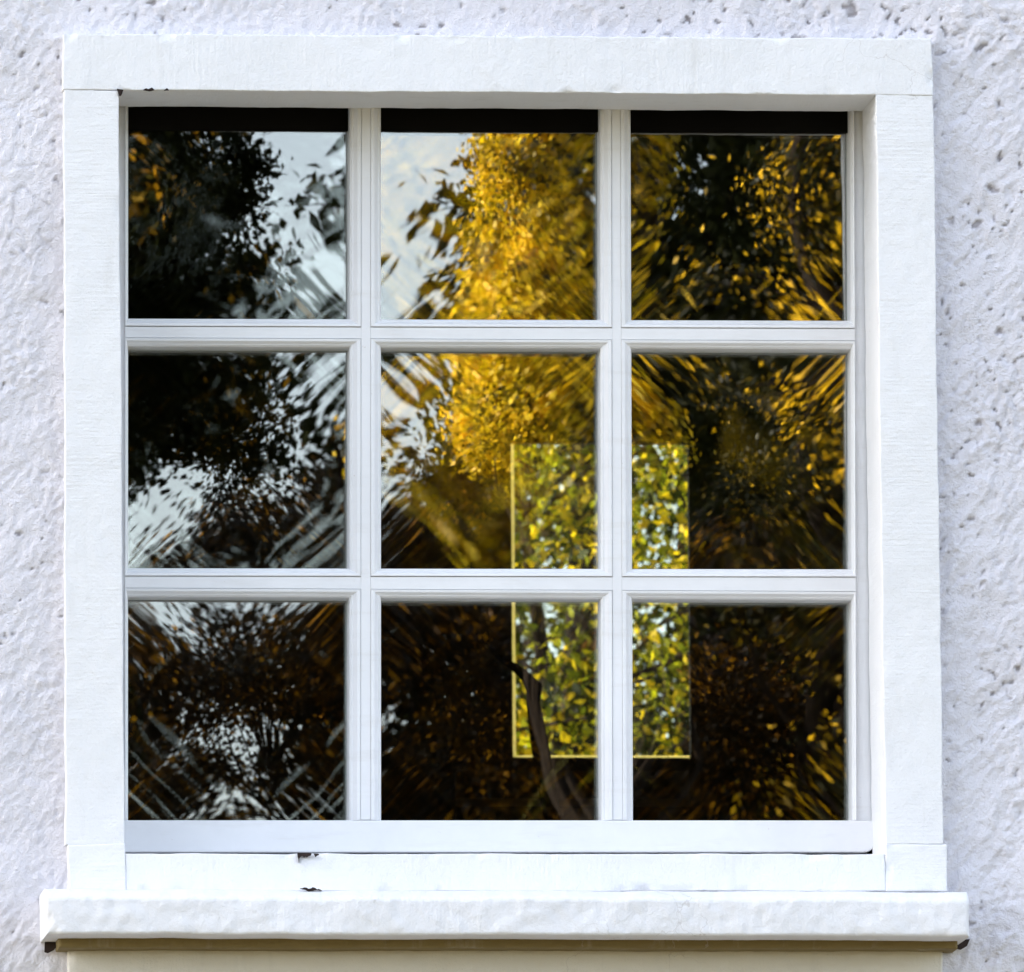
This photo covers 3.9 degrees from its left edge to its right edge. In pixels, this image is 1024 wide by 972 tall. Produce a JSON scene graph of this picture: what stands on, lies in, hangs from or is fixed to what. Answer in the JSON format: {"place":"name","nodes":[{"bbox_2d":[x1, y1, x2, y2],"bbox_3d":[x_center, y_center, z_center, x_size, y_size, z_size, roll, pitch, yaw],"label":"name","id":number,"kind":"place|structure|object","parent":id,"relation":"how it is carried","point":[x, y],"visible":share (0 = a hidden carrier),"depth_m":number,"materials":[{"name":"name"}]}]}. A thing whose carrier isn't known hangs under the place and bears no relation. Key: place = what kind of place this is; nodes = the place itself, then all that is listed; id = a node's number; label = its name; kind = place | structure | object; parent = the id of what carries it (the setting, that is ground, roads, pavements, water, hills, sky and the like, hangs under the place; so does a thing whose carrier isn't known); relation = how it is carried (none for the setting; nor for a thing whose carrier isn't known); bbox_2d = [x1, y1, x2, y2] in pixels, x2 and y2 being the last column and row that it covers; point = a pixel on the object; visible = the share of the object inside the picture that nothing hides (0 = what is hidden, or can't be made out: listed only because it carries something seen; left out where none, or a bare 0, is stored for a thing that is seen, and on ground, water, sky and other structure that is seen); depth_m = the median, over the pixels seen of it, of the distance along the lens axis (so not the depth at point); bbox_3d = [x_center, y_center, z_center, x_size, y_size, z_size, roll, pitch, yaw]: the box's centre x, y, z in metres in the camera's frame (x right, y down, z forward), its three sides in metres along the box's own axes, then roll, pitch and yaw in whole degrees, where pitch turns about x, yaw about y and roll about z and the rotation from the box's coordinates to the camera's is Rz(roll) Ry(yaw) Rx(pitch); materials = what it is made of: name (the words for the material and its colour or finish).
{"place":"outdoors","nodes":[
{"label":"outdoors","id":0,"kind":"place"},
{"bbox_2d":[0,0,1023,971],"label":"house","id":1,"kind":"structure","parent":0,"point":[236,710],"depth_m":31.98,"materials":[{"name":"paint"}]},
{"bbox_2d":[39,34,969,971],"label":"window surround","id":2,"kind":"object","parent":1,"relation":"attached to","point":[889,904],"visible":1,"depth_m":24.25,"materials":[{"name":"white stone"}]},
{"bbox_2d":[119,106,872,854],"bbox_3d":[-0.040,-0.039,24.521,1.324,1.385,0.127,0,-7,-5],"label":"window","id":3,"kind":"structure","parent":2,"relation":"in","point":[613,336],"depth_m":24.47,"materials":[{"name":"white paint"}]},
{"bbox_2d":[485,644,561,819],"bbox_3d":[0.050,1.260,29.871,0.274,1.928,0.072,-6,-9,41],"label":"twisted stem","id":4,"kind":"object","parent":1,"relation":"on","point":[545,780],"visible":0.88,"depth_m":29.93,"materials":[{"name":"black plant"}]},
{"bbox_2d":[511,444,689,757],"bbox_3d":[0.201,0.199,32.254,0.447,0.812,0.283,0,-7,-5],"label":"window","id":5,"kind":"structure","parent":1,"relation":"attached to","point":[513,603],"depth_m":32.36,"materials":[{"name":"beige"}]},
{"bbox_2d":[515,445,677,754],"label":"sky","id":6,"kind":"structure","parent":0,"point":[662,629],"materials":[{"name":"white"}]},
{"bbox_2d":[514,444,689,755],"bbox_3d":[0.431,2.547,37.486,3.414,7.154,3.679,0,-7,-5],"label":"backlit tree","id":7,"kind":"object","parent":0,"point":[571,727],"visible":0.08,"depth_m":36.90,"materials":[{"name":"green plant"}]}
]}

